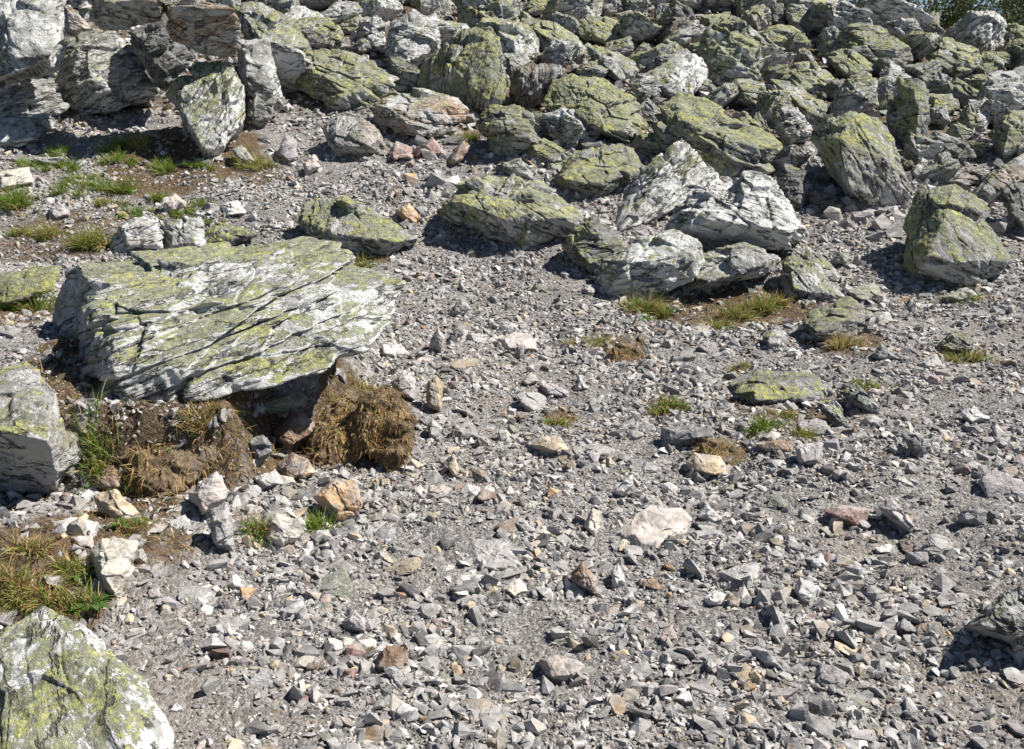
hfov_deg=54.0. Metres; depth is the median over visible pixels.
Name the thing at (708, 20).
boulder
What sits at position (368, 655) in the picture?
stone
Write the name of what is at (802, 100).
boulder
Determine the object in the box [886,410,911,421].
stone
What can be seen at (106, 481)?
stone
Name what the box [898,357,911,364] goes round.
stone
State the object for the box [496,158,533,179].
boulder
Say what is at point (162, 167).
grass tuft
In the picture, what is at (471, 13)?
boulder
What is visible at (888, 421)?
stone
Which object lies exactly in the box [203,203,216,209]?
stone
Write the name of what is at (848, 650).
stone
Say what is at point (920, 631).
stone
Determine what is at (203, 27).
boulder
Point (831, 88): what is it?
boulder
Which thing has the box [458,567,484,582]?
stone
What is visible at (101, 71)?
boulder
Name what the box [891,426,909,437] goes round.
stone
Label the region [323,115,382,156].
boulder
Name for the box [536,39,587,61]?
boulder
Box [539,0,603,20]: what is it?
boulder
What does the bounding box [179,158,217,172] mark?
grass tuft
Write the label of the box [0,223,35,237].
grass tuft
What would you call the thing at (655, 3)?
boulder
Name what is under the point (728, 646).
stone
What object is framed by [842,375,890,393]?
grass tuft
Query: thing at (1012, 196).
boulder
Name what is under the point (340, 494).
stone
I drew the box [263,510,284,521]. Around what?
stone
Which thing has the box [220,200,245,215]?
stone
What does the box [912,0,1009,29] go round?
shrub
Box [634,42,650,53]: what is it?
boulder
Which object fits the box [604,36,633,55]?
boulder
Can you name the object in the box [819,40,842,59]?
boulder
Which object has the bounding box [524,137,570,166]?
boulder
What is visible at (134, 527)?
grass tuft
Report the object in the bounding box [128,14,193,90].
boulder
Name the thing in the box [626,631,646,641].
stone
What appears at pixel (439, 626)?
stone
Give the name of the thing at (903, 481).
stone
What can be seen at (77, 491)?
stone
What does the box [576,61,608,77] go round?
boulder
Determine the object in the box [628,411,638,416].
stone
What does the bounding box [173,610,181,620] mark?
stone
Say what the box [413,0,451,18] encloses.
boulder
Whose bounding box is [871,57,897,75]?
boulder
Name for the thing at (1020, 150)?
boulder
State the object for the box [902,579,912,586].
stone
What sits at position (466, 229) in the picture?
stone
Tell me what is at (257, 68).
boulder
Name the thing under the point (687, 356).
stone
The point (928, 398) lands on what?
stone
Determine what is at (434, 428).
stone
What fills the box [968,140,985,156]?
boulder
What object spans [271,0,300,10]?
boulder
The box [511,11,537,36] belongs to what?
boulder
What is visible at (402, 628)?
stone
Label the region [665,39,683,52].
boulder
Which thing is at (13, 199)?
grass tuft
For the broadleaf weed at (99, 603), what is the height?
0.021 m
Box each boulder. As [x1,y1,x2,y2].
[0,0,66,89]
[0,78,69,131]
[0,117,42,147]
[0,265,60,305]
[0,361,81,494]
[0,606,173,748]
[52,236,405,402]
[54,28,158,116]
[64,4,90,37]
[66,0,91,7]
[78,7,91,21]
[89,0,166,30]
[110,216,163,252]
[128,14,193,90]
[163,216,205,248]
[165,0,240,58]
[165,60,245,157]
[205,222,258,244]
[215,0,240,12]
[233,1,310,49]
[237,38,283,110]
[243,94,276,127]
[246,0,271,6]
[246,41,315,92]
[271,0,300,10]
[276,0,300,13]
[284,5,323,19]
[290,16,344,48]
[293,48,409,110]
[293,196,417,254]
[299,0,341,9]
[321,0,363,24]
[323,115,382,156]
[334,37,350,49]
[339,14,362,33]
[351,38,374,54]
[356,17,386,39]
[359,0,402,23]
[367,31,385,52]
[369,87,468,137]
[382,9,440,65]
[389,56,417,77]
[399,69,422,93]
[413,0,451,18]
[417,27,508,115]
[436,173,583,249]
[438,20,469,47]
[439,15,454,21]
[454,0,519,27]
[474,17,539,61]
[475,104,537,155]
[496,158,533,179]
[502,48,530,74]
[509,63,565,108]
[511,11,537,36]
[516,0,522,10]
[521,0,549,15]
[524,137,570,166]
[531,20,586,53]
[532,111,547,131]
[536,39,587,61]
[538,36,547,50]
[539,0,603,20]
[542,38,580,67]
[542,107,600,147]
[543,12,554,21]
[543,73,648,141]
[551,11,567,22]
[552,143,642,196]
[558,15,580,35]
[561,214,624,274]
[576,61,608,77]
[577,15,639,46]
[587,45,639,82]
[594,229,704,298]
[600,0,617,17]
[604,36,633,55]
[613,0,624,14]
[615,10,632,19]
[615,11,663,42]
[615,139,722,231]
[622,0,650,13]
[625,88,650,100]
[628,43,675,72]
[629,73,662,97]
[631,132,664,154]
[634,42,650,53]
[641,101,659,121]
[647,48,708,98]
[648,0,669,7]
[651,92,782,177]
[653,3,668,18]
[654,54,672,67]
[655,0,696,45]
[662,20,705,48]
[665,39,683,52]
[665,170,805,249]
[679,0,702,9]
[679,241,780,291]
[688,42,699,53]
[694,24,763,85]
[694,78,714,93]
[700,12,730,26]
[701,0,733,9]
[705,81,740,106]
[719,15,746,33]
[729,368,825,404]
[734,78,771,107]
[736,0,777,17]
[738,112,762,128]
[740,4,771,30]
[740,25,783,56]
[751,112,770,131]
[756,90,791,125]
[758,24,800,47]
[761,64,789,83]
[762,52,796,68]
[762,329,785,346]
[769,3,786,24]
[770,79,827,112]
[773,144,810,170]
[775,106,812,144]
[776,163,806,209]
[777,61,834,92]
[778,0,838,9]
[780,255,843,299]
[784,31,810,53]
[785,4,813,32]
[790,48,813,61]
[794,244,840,282]
[802,295,874,341]
[803,110,827,136]
[807,2,831,31]
[808,188,846,211]
[809,110,912,205]
[815,91,826,99]
[815,166,830,179]
[816,26,839,47]
[816,400,848,427]
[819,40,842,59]
[822,78,844,98]
[824,48,877,77]
[826,0,872,30]
[830,71,878,116]
[836,22,912,66]
[839,382,879,413]
[855,0,866,7]
[863,0,934,31]
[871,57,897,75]
[876,75,897,98]
[876,93,892,109]
[879,61,913,80]
[885,17,922,38]
[886,76,930,149]
[899,31,941,59]
[901,158,913,170]
[902,59,943,78]
[903,132,943,162]
[903,184,1011,286]
[910,158,927,178]
[914,152,960,180]
[917,72,951,93]
[923,23,944,34]
[923,37,981,78]
[928,93,959,115]
[928,131,976,162]
[929,11,939,25]
[930,105,950,128]
[930,172,957,183]
[937,10,1006,53]
[937,332,972,352]
[940,77,978,106]
[945,122,979,141]
[948,166,989,185]
[956,97,990,130]
[962,74,987,90]
[965,584,1023,652]
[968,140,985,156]
[973,55,1003,73]
[973,153,1023,202]
[976,77,1023,110]
[980,65,1023,90]
[981,51,1014,67]
[981,99,1009,125]
[988,129,993,140]
[992,110,1023,159]
[995,31,1013,51]
[1000,182,1023,230]
[1002,30,1023,51]
[1005,23,1023,36]
[1005,38,1023,70]
[1016,144,1023,156]
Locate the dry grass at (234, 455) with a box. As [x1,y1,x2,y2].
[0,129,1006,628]
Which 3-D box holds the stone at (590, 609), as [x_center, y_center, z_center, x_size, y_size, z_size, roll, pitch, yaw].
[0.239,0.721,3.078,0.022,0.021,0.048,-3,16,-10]
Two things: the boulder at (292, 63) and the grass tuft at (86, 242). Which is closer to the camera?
the grass tuft at (86, 242)
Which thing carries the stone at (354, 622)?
on the ground at (188, 694)
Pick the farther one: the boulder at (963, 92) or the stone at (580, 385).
the boulder at (963, 92)
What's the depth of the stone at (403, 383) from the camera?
4.64 m
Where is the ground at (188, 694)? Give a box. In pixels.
[0,0,1023,748]
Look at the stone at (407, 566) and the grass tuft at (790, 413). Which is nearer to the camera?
the stone at (407, 566)
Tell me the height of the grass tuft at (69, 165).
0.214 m
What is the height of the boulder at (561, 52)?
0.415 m
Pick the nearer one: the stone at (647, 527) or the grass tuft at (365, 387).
the stone at (647, 527)
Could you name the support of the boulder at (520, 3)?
on the ground at (188, 694)
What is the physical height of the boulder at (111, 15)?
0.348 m
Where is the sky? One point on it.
(921, 6)
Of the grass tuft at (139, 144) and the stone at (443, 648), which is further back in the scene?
the grass tuft at (139, 144)
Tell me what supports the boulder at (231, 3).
on the ground at (188, 694)
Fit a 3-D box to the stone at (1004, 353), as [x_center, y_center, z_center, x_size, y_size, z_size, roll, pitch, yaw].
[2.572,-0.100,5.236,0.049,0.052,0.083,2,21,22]
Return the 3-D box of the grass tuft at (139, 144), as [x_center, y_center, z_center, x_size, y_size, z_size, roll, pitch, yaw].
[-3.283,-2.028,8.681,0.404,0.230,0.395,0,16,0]
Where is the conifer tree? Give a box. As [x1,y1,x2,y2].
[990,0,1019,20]
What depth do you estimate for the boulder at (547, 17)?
12.91 m
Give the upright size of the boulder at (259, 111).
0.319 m
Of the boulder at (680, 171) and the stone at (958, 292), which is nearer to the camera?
the stone at (958, 292)
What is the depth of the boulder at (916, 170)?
8.06 m
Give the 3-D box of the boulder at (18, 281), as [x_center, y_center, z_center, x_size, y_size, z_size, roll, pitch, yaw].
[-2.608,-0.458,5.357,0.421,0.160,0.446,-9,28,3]
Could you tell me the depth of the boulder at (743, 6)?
12.84 m
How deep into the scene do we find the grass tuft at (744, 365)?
5.06 m
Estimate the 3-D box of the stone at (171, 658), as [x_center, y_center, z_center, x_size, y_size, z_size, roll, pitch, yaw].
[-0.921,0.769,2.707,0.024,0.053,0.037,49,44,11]
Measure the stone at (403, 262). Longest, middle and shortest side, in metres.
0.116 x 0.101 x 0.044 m
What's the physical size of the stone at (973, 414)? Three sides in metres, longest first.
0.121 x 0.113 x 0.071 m
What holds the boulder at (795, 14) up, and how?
on the ground at (188, 694)
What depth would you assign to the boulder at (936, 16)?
12.55 m
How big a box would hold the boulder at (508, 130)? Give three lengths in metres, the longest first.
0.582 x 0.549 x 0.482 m
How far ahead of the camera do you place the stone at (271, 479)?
3.67 m
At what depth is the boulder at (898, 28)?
11.81 m
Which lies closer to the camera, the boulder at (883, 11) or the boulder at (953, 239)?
the boulder at (953, 239)
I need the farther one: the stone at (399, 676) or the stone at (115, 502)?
the stone at (115, 502)
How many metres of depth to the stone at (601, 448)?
4.12 m
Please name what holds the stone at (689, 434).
on the ground at (188, 694)
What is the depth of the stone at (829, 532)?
3.44 m
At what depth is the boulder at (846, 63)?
10.62 m
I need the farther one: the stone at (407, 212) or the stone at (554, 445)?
the stone at (407, 212)
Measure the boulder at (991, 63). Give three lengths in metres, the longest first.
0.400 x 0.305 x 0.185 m
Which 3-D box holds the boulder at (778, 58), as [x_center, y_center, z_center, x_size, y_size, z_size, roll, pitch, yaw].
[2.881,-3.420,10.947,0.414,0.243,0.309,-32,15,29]
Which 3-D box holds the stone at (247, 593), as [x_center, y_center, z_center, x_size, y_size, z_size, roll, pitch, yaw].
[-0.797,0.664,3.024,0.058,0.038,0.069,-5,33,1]
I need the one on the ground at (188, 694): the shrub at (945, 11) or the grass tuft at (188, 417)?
the shrub at (945, 11)
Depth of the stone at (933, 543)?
3.29 m
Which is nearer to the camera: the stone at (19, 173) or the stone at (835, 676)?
the stone at (835, 676)
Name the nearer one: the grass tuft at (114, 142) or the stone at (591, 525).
the stone at (591, 525)
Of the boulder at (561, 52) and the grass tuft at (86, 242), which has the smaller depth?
the grass tuft at (86, 242)
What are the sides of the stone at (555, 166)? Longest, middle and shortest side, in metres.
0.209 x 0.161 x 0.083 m
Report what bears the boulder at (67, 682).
on the ground at (188, 694)
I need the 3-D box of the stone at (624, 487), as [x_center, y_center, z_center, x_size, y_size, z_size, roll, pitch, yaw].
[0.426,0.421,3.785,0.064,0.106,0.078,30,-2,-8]
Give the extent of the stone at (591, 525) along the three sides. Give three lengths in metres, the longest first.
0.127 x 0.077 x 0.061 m
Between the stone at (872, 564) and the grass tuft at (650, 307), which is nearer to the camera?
the stone at (872, 564)
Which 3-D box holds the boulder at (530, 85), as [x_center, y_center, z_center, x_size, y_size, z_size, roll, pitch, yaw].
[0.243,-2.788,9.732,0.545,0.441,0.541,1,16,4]
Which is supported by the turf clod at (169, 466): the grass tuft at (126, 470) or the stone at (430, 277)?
the grass tuft at (126, 470)
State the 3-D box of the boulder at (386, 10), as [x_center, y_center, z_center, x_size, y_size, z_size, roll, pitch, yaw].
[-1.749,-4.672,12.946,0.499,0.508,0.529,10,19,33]
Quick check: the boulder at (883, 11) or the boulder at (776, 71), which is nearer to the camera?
the boulder at (776, 71)
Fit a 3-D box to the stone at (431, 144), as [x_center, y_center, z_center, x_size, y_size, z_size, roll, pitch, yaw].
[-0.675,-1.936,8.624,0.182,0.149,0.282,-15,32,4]
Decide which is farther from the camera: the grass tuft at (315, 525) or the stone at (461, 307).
the stone at (461, 307)
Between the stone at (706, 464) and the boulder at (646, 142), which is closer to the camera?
the stone at (706, 464)
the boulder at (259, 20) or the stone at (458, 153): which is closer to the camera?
the stone at (458, 153)
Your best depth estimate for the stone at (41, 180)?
7.90 m
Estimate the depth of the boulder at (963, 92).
9.64 m
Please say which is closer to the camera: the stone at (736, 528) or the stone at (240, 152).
the stone at (736, 528)
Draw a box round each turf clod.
[115,442,222,498]
[302,383,372,468]
[345,385,418,474]
[607,342,644,362]
[696,436,742,465]
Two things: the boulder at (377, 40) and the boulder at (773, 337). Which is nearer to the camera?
the boulder at (773, 337)
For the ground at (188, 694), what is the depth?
3.65 m
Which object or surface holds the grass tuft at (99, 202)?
on the ground at (188, 694)
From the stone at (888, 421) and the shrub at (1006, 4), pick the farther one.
the shrub at (1006, 4)
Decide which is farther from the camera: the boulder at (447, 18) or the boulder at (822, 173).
the boulder at (447, 18)
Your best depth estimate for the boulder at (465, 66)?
9.41 m
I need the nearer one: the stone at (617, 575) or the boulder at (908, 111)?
the stone at (617, 575)
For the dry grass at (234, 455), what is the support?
on the ground at (188, 694)
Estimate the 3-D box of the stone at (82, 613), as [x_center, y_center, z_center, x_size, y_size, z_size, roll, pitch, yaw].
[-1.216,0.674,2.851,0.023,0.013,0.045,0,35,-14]
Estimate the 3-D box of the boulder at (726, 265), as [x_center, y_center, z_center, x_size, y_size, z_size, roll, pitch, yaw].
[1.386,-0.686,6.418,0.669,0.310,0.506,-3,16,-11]
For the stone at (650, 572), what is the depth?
3.25 m
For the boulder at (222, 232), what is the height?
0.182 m
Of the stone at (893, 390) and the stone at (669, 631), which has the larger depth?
the stone at (893, 390)
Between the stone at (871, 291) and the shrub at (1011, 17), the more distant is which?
the shrub at (1011, 17)
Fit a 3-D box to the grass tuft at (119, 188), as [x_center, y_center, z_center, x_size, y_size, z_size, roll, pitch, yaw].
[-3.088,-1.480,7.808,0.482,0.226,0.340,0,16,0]
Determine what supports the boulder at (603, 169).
on the ground at (188, 694)
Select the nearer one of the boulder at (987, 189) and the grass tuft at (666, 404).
the grass tuft at (666, 404)
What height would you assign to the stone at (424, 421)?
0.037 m
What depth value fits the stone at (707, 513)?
3.56 m
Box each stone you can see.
[0,167,34,190]
[0,324,21,337]
[33,156,67,165]
[37,177,49,184]
[49,204,69,218]
[55,254,66,259]
[59,517,98,534]
[70,488,86,494]
[70,535,93,548]
[79,609,85,616]
[90,536,138,598]
[91,465,123,490]
[93,489,137,518]
[116,211,129,219]
[147,588,161,598]
[149,569,163,578]
[161,193,186,213]
[164,652,176,663]
[170,518,187,526]
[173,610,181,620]
[176,585,220,605]
[188,471,227,514]
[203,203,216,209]
[208,504,234,551]
[218,599,229,609]
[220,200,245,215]
[227,490,241,496]
[232,145,254,165]
[239,587,256,601]
[247,611,257,619]
[249,435,272,466]
[253,470,283,488]
[258,134,271,141]
[263,391,309,412]
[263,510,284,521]
[265,513,305,546]
[266,216,275,223]
[271,453,286,458]
[273,411,315,449]
[276,135,297,162]
[276,452,308,479]
[281,644,292,662]
[282,218,294,223]
[285,175,294,180]
[294,588,306,593]
[297,458,315,478]
[297,534,311,540]
[303,154,320,175]
[306,662,327,671]
[313,479,362,520]
[319,594,330,602]
[320,567,352,597]
[325,611,333,621]
[342,612,367,631]
[351,172,364,178]
[363,651,373,658]
[375,645,408,670]
[381,344,408,357]
[384,557,421,575]
[389,141,412,160]
[391,372,415,400]
[392,669,412,683]
[394,259,410,266]
[394,622,409,635]
[396,204,418,222]
[417,419,429,424]
[422,137,443,155]
[425,272,433,280]
[426,376,443,411]
[427,419,442,440]
[427,511,440,520]
[428,484,451,500]
[429,328,445,352]
[430,618,445,628]
[431,294,438,299]
[432,641,448,656]
[438,288,445,292]
[438,672,450,678]
[444,454,458,477]
[447,141,469,165]
[448,266,460,273]
[448,423,479,441]
[448,582,475,594]
[449,298,470,315]
[449,358,477,368]
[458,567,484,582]
[461,408,473,418]
[463,226,470,232]
[464,637,478,644]
[466,333,487,343]
[469,538,521,570]
[475,489,496,502]
[484,165,492,171]
[494,516,526,533]
[497,375,507,378]
[498,332,537,351]
[501,321,516,329]
[502,578,527,597]
[507,424,518,434]
[513,344,525,358]
[513,518,538,533]
[517,391,546,411]
[517,413,525,420]
[522,373,538,385]
[529,482,544,488]
[530,436,568,455]
[539,383,568,396]
[539,654,585,680]
[546,162,560,171]
[565,562,598,595]
[568,541,585,550]
[574,377,588,390]
[581,284,596,295]
[582,443,614,453]
[583,509,601,536]
[586,605,593,613]
[598,636,609,643]
[610,563,625,587]
[611,474,633,496]
[612,455,621,461]
[620,504,691,550]
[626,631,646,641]
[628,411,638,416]
[637,363,652,370]
[637,578,660,589]
[642,569,653,575]
[655,625,676,642]
[659,607,667,616]
[660,424,713,445]
[670,350,695,361]
[674,374,689,382]
[678,604,690,609]
[686,452,728,474]
[690,322,710,332]
[698,341,717,352]
[698,505,722,523]
[702,655,716,662]
[703,591,725,604]
[711,350,729,358]
[719,562,759,581]
[719,642,734,651]
[726,595,740,607]
[728,525,739,531]
[740,594,753,605]
[745,646,781,668]
[752,350,766,358]
[754,439,793,451]
[767,495,787,508]
[769,610,785,626]
[770,578,784,589]
[794,577,816,602]
[795,442,823,464]
[798,418,830,434]
[799,332,810,338]
[805,553,827,568]
[814,663,849,688]
[820,526,839,537]
[823,504,870,525]
[829,249,848,266]
[839,451,850,462]
[843,646,855,654]
[848,283,881,301]
[864,556,888,568]
[865,264,878,269]
[872,343,898,359]
[873,312,892,322]
[873,573,882,579]
[874,544,892,552]
[879,499,914,532]
[884,418,892,424]
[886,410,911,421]
[888,443,905,453]
[890,388,910,393]
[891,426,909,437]
[894,476,911,486]
[895,618,916,632]
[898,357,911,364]
[898,540,912,552]
[901,662,909,673]
[902,433,929,457]
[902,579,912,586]
[905,552,928,564]
[914,533,949,555]
[916,621,942,635]
[917,354,942,368]
[920,494,932,503]
[921,394,933,403]
[941,287,969,300]
[950,457,972,465]
[957,505,986,525]
[961,405,989,423]
[964,652,983,668]
[966,533,984,548]
[971,566,983,573]
[979,471,1023,498]
[980,595,995,600]
[989,294,1002,299]
[997,437,1009,447]
[1000,350,1008,355]
[1003,505,1014,513]
[1005,285,1018,288]
[1006,275,1019,283]
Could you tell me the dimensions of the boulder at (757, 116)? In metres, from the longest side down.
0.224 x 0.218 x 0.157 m
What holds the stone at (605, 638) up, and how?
on the ground at (188, 694)
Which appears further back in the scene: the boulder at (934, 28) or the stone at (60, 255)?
the boulder at (934, 28)
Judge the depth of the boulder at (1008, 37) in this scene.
12.20 m
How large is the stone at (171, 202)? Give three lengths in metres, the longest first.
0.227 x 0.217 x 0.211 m
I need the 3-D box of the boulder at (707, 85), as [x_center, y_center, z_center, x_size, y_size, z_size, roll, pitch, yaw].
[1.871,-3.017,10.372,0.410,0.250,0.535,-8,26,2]
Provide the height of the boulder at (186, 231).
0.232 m
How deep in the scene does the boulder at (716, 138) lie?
8.19 m
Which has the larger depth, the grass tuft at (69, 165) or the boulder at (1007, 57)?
the boulder at (1007, 57)
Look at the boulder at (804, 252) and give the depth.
6.48 m
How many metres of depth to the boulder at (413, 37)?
10.93 m
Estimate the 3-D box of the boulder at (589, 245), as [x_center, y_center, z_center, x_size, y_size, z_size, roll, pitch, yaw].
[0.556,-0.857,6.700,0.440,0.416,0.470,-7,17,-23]
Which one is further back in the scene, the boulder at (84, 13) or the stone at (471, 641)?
the boulder at (84, 13)
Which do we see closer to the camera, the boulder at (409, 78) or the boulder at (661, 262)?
the boulder at (661, 262)
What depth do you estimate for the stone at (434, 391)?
4.54 m
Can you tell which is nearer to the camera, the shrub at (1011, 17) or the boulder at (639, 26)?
the boulder at (639, 26)
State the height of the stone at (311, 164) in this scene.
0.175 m
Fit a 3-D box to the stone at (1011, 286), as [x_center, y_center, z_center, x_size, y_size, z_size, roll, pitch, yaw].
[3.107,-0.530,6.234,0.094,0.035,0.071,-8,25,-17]
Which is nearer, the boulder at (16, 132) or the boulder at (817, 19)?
the boulder at (16, 132)
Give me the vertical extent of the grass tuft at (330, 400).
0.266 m
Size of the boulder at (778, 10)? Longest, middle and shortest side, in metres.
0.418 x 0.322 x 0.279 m
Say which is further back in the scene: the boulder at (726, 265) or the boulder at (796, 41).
the boulder at (796, 41)
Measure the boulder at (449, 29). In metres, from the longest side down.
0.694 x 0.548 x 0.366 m
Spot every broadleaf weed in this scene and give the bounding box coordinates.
[68,568,94,580]
[71,593,113,610]
[107,517,145,529]
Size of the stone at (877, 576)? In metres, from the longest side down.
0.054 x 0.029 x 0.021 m
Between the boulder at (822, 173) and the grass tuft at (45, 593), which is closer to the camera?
the grass tuft at (45, 593)
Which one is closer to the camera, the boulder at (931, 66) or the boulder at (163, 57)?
the boulder at (163, 57)
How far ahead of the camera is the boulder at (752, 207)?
6.59 m
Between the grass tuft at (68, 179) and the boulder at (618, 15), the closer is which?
the grass tuft at (68, 179)
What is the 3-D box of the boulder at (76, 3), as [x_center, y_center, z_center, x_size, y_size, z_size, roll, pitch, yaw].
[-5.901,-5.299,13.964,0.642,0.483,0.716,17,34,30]
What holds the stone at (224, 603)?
on the ground at (188, 694)
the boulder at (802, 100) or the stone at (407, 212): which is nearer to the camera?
the stone at (407, 212)
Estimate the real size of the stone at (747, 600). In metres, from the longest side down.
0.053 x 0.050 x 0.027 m
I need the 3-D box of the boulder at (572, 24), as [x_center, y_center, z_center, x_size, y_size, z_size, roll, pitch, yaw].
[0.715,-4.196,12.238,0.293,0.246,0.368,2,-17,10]
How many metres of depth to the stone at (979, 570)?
3.15 m
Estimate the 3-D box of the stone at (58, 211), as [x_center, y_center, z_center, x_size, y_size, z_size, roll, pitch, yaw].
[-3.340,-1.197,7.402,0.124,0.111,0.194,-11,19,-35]
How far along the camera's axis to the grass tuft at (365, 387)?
4.63 m
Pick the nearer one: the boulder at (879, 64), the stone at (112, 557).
the stone at (112, 557)
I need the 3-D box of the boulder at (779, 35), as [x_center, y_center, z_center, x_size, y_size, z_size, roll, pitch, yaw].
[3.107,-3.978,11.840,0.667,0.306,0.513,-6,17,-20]
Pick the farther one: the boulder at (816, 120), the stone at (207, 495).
the boulder at (816, 120)
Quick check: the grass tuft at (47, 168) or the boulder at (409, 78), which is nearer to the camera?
the grass tuft at (47, 168)
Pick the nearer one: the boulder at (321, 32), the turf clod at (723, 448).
the turf clod at (723, 448)
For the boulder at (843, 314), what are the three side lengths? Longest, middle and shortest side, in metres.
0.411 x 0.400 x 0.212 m
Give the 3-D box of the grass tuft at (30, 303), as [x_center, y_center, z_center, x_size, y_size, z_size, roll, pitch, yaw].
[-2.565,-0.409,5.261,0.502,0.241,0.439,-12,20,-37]
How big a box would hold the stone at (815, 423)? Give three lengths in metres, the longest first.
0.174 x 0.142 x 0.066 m
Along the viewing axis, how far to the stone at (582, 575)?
3.15 m
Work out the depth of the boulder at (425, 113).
8.94 m
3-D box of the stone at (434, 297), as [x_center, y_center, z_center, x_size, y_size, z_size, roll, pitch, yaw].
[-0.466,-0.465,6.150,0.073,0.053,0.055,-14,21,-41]
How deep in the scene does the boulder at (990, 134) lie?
8.74 m
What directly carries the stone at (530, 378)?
on the ground at (188, 694)
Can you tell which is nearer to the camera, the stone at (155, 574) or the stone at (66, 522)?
the stone at (155, 574)
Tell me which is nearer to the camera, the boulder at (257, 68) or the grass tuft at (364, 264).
the grass tuft at (364, 264)
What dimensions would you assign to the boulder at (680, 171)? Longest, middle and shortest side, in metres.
1.238 x 0.894 x 0.542 m
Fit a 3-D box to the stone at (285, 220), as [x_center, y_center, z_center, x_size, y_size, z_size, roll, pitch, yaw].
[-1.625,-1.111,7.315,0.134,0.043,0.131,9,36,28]
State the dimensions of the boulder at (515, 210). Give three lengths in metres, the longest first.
0.953 x 0.953 x 0.588 m
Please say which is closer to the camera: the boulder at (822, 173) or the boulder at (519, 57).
the boulder at (822, 173)
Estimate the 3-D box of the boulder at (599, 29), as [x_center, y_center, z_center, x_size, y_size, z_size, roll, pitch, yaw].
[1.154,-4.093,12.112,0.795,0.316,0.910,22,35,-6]
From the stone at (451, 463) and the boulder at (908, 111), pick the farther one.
the boulder at (908, 111)
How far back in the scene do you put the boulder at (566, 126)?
8.82 m
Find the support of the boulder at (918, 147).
on the ground at (188, 694)
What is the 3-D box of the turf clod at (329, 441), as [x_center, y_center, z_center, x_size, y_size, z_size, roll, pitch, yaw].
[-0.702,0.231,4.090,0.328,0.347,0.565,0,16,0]
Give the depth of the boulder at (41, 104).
9.14 m
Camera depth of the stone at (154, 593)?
2.95 m
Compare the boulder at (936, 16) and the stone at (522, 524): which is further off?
the boulder at (936, 16)
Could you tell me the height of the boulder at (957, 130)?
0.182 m
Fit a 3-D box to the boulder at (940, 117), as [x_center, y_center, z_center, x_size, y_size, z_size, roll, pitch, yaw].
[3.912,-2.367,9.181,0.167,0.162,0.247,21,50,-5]
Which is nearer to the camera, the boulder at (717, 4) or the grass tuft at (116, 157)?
the grass tuft at (116, 157)
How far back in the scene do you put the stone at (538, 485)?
3.79 m
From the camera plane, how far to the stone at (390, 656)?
2.72 m
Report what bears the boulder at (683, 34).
on the ground at (188, 694)
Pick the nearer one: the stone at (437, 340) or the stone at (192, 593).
the stone at (192, 593)
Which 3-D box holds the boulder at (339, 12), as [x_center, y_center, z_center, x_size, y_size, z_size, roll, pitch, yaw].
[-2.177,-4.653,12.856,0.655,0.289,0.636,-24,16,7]
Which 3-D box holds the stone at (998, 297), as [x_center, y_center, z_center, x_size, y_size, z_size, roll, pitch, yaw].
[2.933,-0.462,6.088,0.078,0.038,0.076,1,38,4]
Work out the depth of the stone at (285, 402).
4.10 m
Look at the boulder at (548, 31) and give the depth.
11.52 m
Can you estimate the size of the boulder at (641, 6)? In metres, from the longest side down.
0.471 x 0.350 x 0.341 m
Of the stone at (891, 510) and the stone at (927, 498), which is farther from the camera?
the stone at (927, 498)
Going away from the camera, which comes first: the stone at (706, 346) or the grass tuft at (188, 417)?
the grass tuft at (188, 417)
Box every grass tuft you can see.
[0,175,45,213]
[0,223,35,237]
[0,278,57,312]
[0,525,56,561]
[0,547,56,607]
[0,567,82,616]
[0,582,49,615]
[11,154,64,172]
[14,149,87,171]
[24,216,64,241]
[38,550,96,583]
[42,142,70,156]
[44,177,95,197]
[44,576,114,620]
[49,216,118,252]
[55,164,105,187]
[67,377,126,491]
[85,172,145,195]
[87,132,130,154]
[92,192,132,207]
[93,145,141,167]
[105,426,172,492]
[106,513,159,533]
[116,203,154,218]
[118,129,155,151]
[140,189,169,202]
[145,154,177,175]
[153,201,198,218]
[172,396,228,442]
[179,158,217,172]
[186,196,218,209]
[190,216,227,226]
[231,148,280,171]
[233,505,305,550]
[296,506,353,536]
[312,380,340,412]
[347,367,380,390]
[353,249,378,267]
[451,125,481,142]
[541,414,574,425]
[558,328,615,346]
[603,341,634,358]
[612,288,676,315]
[633,297,682,321]
[646,391,696,415]
[694,316,738,329]
[707,299,765,321]
[725,360,764,372]
[737,290,793,318]
[741,411,793,440]
[751,287,795,310]
[763,405,821,419]
[786,424,823,441]
[820,329,871,350]
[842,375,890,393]
[938,345,1003,363]
[940,285,988,303]
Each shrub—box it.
[842,0,927,5]
[906,0,986,28]
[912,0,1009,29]
[932,0,1023,30]
[996,0,1023,23]
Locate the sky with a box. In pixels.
[847,0,1023,18]
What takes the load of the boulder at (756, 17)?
on the ground at (188, 694)
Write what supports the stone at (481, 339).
on the ground at (188, 694)
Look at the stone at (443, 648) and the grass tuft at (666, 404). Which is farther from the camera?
the grass tuft at (666, 404)
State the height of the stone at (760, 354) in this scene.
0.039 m
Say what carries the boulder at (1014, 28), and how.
on the ground at (188, 694)
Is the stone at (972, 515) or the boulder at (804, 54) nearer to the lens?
the stone at (972, 515)
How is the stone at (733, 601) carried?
on the ground at (188, 694)
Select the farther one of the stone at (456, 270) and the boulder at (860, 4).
the boulder at (860, 4)
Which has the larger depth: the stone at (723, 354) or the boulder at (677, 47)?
the boulder at (677, 47)
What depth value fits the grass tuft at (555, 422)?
4.44 m
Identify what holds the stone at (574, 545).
on the ground at (188, 694)
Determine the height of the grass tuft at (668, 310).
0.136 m
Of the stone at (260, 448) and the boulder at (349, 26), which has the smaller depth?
the stone at (260, 448)

